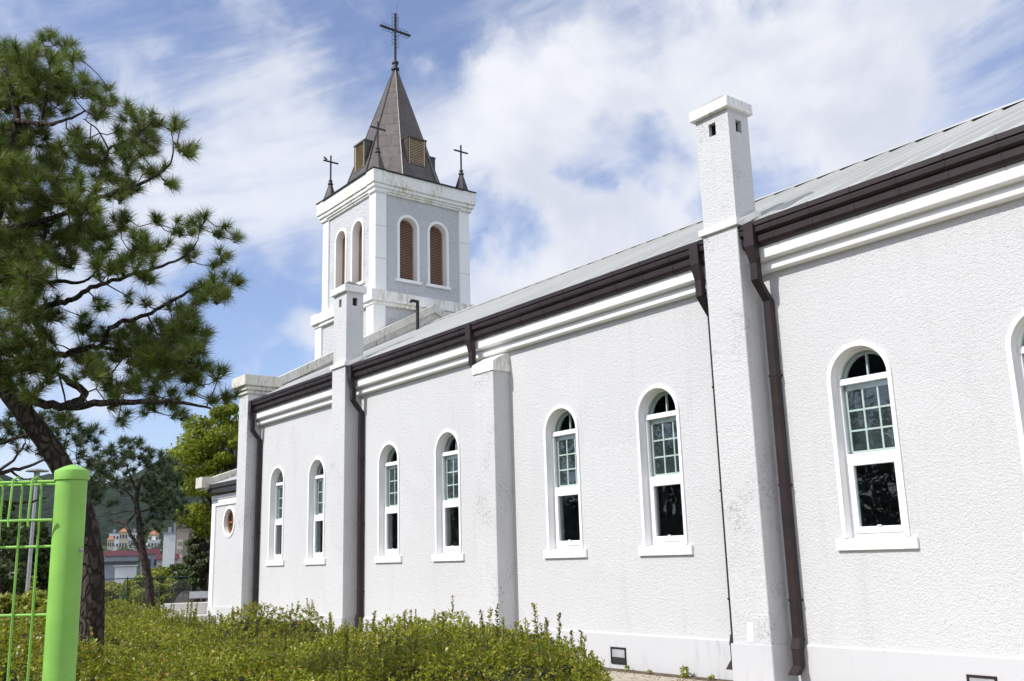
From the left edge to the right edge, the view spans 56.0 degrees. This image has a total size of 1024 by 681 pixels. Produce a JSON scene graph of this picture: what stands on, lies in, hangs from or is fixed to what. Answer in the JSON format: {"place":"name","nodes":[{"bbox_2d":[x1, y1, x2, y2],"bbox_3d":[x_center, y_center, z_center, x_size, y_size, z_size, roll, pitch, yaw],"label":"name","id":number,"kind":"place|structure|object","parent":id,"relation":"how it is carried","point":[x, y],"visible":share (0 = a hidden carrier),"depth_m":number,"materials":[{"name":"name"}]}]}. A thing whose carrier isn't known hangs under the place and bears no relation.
{"place":"outdoors","nodes":[
{"label":"outdoors","id":0,"kind":"place"},
{"bbox_2d":[1,546,216,626],"bbox_3d":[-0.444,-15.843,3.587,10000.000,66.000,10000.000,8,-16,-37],"label":"ground","id":1,"kind":"structure","parent":0,"point":[104,547],"depth_m":578.37,"materials":[{"name":"soil"}]},
{"bbox_2d":[0,499,38,591],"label":"bush","id":2,"kind":"object","parent":1,"relation":"on","point":[5,567],"visible":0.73,"depth_m":26.30,"materials":[{"name":"green plant"}]},
{"bbox_2d":[0,589,47,622],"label":"bush","id":3,"kind":"object","parent":1,"relation":"on","point":[6,598],"visible":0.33,"depth_m":19.52,"materials":[{"name":"green plant"}]},
{"bbox_2d":[0,515,49,597],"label":"bush","id":4,"kind":"object","parent":1,"relation":"on","point":[43,567],"visible":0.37,"depth_m":28.51,"materials":[{"name":"green plant"}]},
{"bbox_2d":[0,521,51,592],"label":"bush","id":5,"kind":"object","parent":1,"relation":"on","point":[42,554],"visible":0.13,"depth_m":28.54,"materials":[{"name":"green plant"}]},
{"bbox_2d":[9,596,47,625],"bbox_3d":[-10.029,6.172,20.872,2.405,1.473,2.190,-4,-13,9],"label":"bush","id":6,"kind":"object","parent":1,"relation":"on","point":[43,601],"visible":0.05,"depth_m":19.95,"materials":[{"name":"green plant"}]},
{"bbox_2d":[25,468,48,590],"bbox_3d":[-11.415,5.124,22.794,0.520,4.196,0.520,8,-16,-37],"label":"lamp post","id":7,"kind":"object","parent":1,"relation":"on","point":[37,471],"visible":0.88,"depth_m":22.90,"materials":[{"name":"metal"}]},
{"bbox_2d":[0,465,89,680],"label":"fence","id":8,"kind":"object","parent":1,"relation":"on","point":[66,546],"visible":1,"depth_m":2.44,"materials":[{"name":"metal"}]},
{"bbox_2d":[0,405,113,505],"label":"pine tree","id":9,"kind":"object","parent":1,"relation":"on","point":[78,439],"visible":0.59,"depth_m":17.22,"materials":[{"name":"green plant"}]},
{"bbox_2d":[107,536,114,550],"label":"house","id":10,"kind":"structure","parent":1,"relation":"on","point":[110,542],"depth_m":326.16,"materials":[{"name":"beige paint"}]},
{"bbox_2d":[109,529,118,550],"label":"house","id":11,"kind":"structure","parent":1,"relation":"on","point":[114,534],"depth_m":387.00,"materials":[{"name":"white paint"}]},
{"bbox_2d":[103,546,128,552],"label":"valley tree","id":12,"kind":"object","parent":1,"relation":"on","point":[118,548],"visible":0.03,"depth_m":270.74,"materials":[{"name":"green plant"}]},
{"bbox_2d":[103,550,138,607],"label":"house","id":13,"kind":"structure","parent":1,"relation":"on","point":[128,555],"depth_m":172.80,"materials":[{"name":"red"}]},
{"bbox_2d":[104,561,137,607],"bbox_3d":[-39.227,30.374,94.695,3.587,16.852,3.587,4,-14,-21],"label":"shed","id":14,"kind":"structure","parent":1,"relation":"on","point":[109,567],"depth_m":94.66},
{"bbox_2d":[119,529,127,550],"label":"house","id":15,"kind":"structure","parent":1,"relation":"on","point":[123,536],"depth_m":348.02,"materials":[{"name":"beige paint"}]},
{"bbox_2d":[114,565,137,583],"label":"shed","id":16,"kind":"structure","parent":1,"relation":"on","point":[125,571],"depth_m":83.29,"materials":[{"name":"white paint"}]},
{"bbox_2d":[0,24,253,670],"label":"pine tree","id":17,"kind":"object","parent":1,"relation":"on","point":[179,344],"visible":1,"depth_m":9.02,"materials":[{"name":"green plant"}]},
{"bbox_2d":[105,580,154,607],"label":"bush","id":18,"kind":"object","parent":1,"relation":"on","point":[108,588],"visible":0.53,"depth_m":46.03,"materials":[{"name":"green plant"}]},
{"bbox_2d":[104,544,161,567],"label":"valley tree","id":19,"kind":"object","parent":1,"relation":"on","point":[134,547],"visible":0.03,"depth_m":226.43,"materials":[{"name":"green plant"}]},
{"bbox_2d":[130,529,136,549],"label":"house","id":20,"kind":"structure","parent":1,"relation":"on","point":[134,532],"depth_m":420.01,"materials":[{"name":"white paint"}]},
{"bbox_2d":[82,432,190,611],"bbox_3d":[-12.926,6.358,32.952,3.865,6.612,4.153,4,-14,-24],"label":"pine tree","id":21,"kind":"object","parent":1,"relation":"on","point":[146,459],"visible":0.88,"depth_m":32.95,"materials":[{"name":"green plant"}]},
{"bbox_2d":[130,528,162,574],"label":"valley tree","id":22,"kind":"object","parent":1,"relation":"on","point":[145,545],"visible":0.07,"depth_m":403.29,"materials":[{"name":"green plant"}]},
{"bbox_2d":[122,567,175,607],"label":"bush","id":23,"kind":"object","parent":1,"relation":"on","point":[140,581],"visible":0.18,"depth_m":48.10,"materials":[{"name":"green plant"}]},
{"bbox_2d":[140,548,160,607],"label":"house","id":24,"kind":"structure","parent":1,"relation":"on","point":[151,552],"depth_m":183.26,"materials":[{"name":"red"}]},
{"bbox_2d":[147,536,160,548],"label":"house","id":25,"kind":"structure","parent":1,"relation":"on","point":[154,541],"depth_m":367.87,"materials":[{"name":"white paint"}]},
{"bbox_2d":[148,530,159,539],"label":"house","id":26,"kind":"structure","parent":1,"relation":"on","point":[152,533],"depth_m":387.00,"materials":[{"name":"beige paint"}]},
{"bbox_2d":[105,576,208,609],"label":"chain link fence","id":27,"kind":"object","parent":1,"relation":"on","point":[144,599],"visible":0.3,"depth_m":41.11,"materials":[{"name":"metal"}]},
{"bbox_2d":[154,541,162,553],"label":"valley tree","id":28,"kind":"object","parent":1,"relation":"on","point":[160,545],"visible":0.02,"depth_m":275.93,"materials":[{"name":"green plant"}]},
{"bbox_2d":[155,554,179,567],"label":"house","id":29,"kind":"structure","parent":1,"relation":"on","point":[159,558],"depth_m":156.77,"materials":[{"name":"red"}]},
{"bbox_2d":[160,527,176,606],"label":"apartment block","id":30,"kind":"structure","parent":1,"relation":"on","point":[169,547],"depth_m":138.48,"materials":[{"name":"white paint"}]},
{"bbox_2d":[151,566,188,605],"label":"bush","id":31,"kind":"object","parent":1,"relation":"on","point":[161,571],"visible":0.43,"depth_m":47.63,"materials":[{"name":"green plant"}]},
{"bbox_2d":[173,511,185,553],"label":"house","id":32,"kind":"structure","parent":1,"relation":"on","point":[175,529],"depth_m":195.02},
{"bbox_2d":[172,590,196,602],"bbox_3d":[-11.242,9.140,33.040,0.837,1.078,1.743,8,-16,-37],"label":"boulder","id":33,"kind":"object","parent":1,"relation":"on","point":[181,597],"visible":0.27,"depth_m":32.70,"materials":[{"name":"grey stone"}]},
{"bbox_2d":[168,563,208,598],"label":"bush","id":34,"kind":"object","parent":1,"relation":"on","point":[174,569],"visible":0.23,"depth_m":45.84,"materials":[{"name":"green plant"}]},
{"bbox_2d":[176,527,210,601],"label":"apartment block","id":35,"kind":"structure","parent":1,"relation":"on","point":[184,534],"depth_m":185.62,"materials":[{"name":"grey concrete"}]},
{"bbox_2d":[182,523,210,601],"bbox_3d":[-12.582,9.230,38.913,1.613,3.794,1.761,8,-16,-37],"label":"broadleaf tree","id":36,"kind":"object","parent":1,"relation":"on","point":[198,572],"visible":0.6,"depth_m":38.76,"materials":[{"name":"green plant"}]},
{"bbox_2d":[189,591,207,601],"bbox_3d":[-10.348,8.777,31.745,0.606,0.965,0.400,3,-13,-18],"label":"plaque stand","id":37,"kind":"object","parent":1,"relation":"on","point":[198,595],"visible":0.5,"depth_m":31.78,"materials":[{"name":"white stone"}]},
{"bbox_2d":[165,403,238,543],"bbox_3d":[-11.156,6.617,37.866,4.924,8.342,4.894,-5,-13,13],"label":"broadleaf tree","id":38,"kind":"object","parent":1,"relation":"on","point":[205,451],"visible":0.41,"depth_m":37.12,"materials":[{"name":"green plant"}]},
{"bbox_2d":[0,576,613,680],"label":"hedge","id":39,"kind":"object","parent":1,"relation":"on","point":[143,645],"visible":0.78,"depth_m":9.31,"materials":[{"name":"green plant"}]},
{"bbox_2d":[195,13,1023,680],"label":"church","id":40,"kind":"structure","parent":1,"relation":"on","point":[739,431],"depth_m":14.69,"materials":[{"name":"paint"}]},
{"bbox_2d":[265,466,284,565],"bbox_3d":[-6.211,4.690,25.813,0.315,2.630,1.110,8,-16,-37],"label":"window","id":41,"kind":"structure","parent":40,"relation":"in","point":[276,501],"depth_m":26.02,"materials":[{"name":"white plastic"}]},
{"bbox_2d":[304,457,325,564],"bbox_3d":[-4.777,4.241,24.007,0.315,2.630,1.110,8,-16,-37],"label":"window","id":42,"kind":"structure","parent":40,"relation":"in","point":[316,503],"depth_m":24.22,"materials":[{"name":"white plastic"}]},
{"bbox_2d":[374,442,401,562],"bbox_3d":[-2.628,3.568,21.301,0.315,2.630,1.110,8,-16,-37],"label":"window","id":43,"kind":"structure","parent":40,"relation":"in","point":[388,471],"depth_m":21.50,"materials":[{"name":"white plastic"}]},
{"bbox_2d":[432,429,464,561],"bbox_3d":[-1.206,3.123,19.510,0.315,2.630,1.110,8,-16,-37],"label":"window","id":44,"kind":"structure","parent":40,"relation":"in","point":[447,486],"depth_m":19.70,"materials":[{"name":"white plastic"}]},
{"bbox_2d":[543,405,587,558],"bbox_3d":[0.973,2.440,16.765,0.315,2.630,1.110,8,-16,-37],"label":"window","id":45,"kind":"structure","parent":40,"relation":"in","point":[566,458],"depth_m":16.93,"materials":[{"name":"white plastic"}]},
{"bbox_2d":[636,384,693,555],"bbox_3d":[2.395,1.995,14.974,0.315,2.630,1.110,8,-16,-37],"label":"window","id":46,"kind":"structure","parent":40,"relation":"in","point":[665,445],"depth_m":15.13,"materials":[{"name":"white plastic"}]},
{"bbox_2d":[827,341,919,550],"bbox_3d":[4.568,1.314,12.238,0.315,2.630,1.110,8,-16,-37],"label":"window","id":47,"kind":"structure","parent":40,"relation":"in","point":[864,424],"depth_m":12.36,"materials":[{"name":"white plastic"}]},
{"bbox_2d":[1005,310,1023,539],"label":"window","id":48,"kind":"structure","parent":40,"relation":"in","point":[1014,344],"depth_m":10.83,"materials":[{"name":"white plastic"}]},
{"bbox_2d":[595,667,732,680],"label":"soil strip","id":49,"kind":"object","parent":1,"relation":"on","point":[663,674],"depth_m":14.17,"materials":[{"name":"brown soil"}]},
{"bbox_2d":[680,664,688,676],"bbox_3d":[2.492,4.773,13.866,0.145,0.208,0.173,-5,-13,16],"label":"weed","id":50,"kind":"object","parent":49,"relation":"on","point":[683,674],"visible":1,"depth_m":13.83,"materials":[{"name":"green plant"}]},
{"bbox_2d":[0,434,237,545],"bbox_3d":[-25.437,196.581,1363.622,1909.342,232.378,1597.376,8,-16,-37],"label":"hill","id":51,"kind":"structure","parent":0,"point":[106,527],"depth_m":1013.13,"materials":[{"name":"green plant"}]},
{"bbox_2d":[164,602,214,625],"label":"granite steps","id":52,"kind":"structure","parent":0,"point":[202,609],"depth_m":29.73,"materials":[{"name":"grey stone"}]},
{"bbox_2d":[0,0,1023,481],"label":"sky","id":53,"kind":"structure","parent":0,"point":[571,120],"materials":[{"name":"blue"}]},
{"bbox_2d":[597,669,703,680],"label":"path","id":54,"kind":"structure","parent":0,"point":[624,676],"depth_m":13.98,"materials":[{"name":"concrete"}]},
{"bbox_2d":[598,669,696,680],"bbox_3d":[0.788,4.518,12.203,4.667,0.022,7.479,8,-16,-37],"label":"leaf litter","id":55,"kind":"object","parent":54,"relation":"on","point":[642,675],"visible":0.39,"depth_m":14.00,"materials":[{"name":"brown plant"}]}
]}

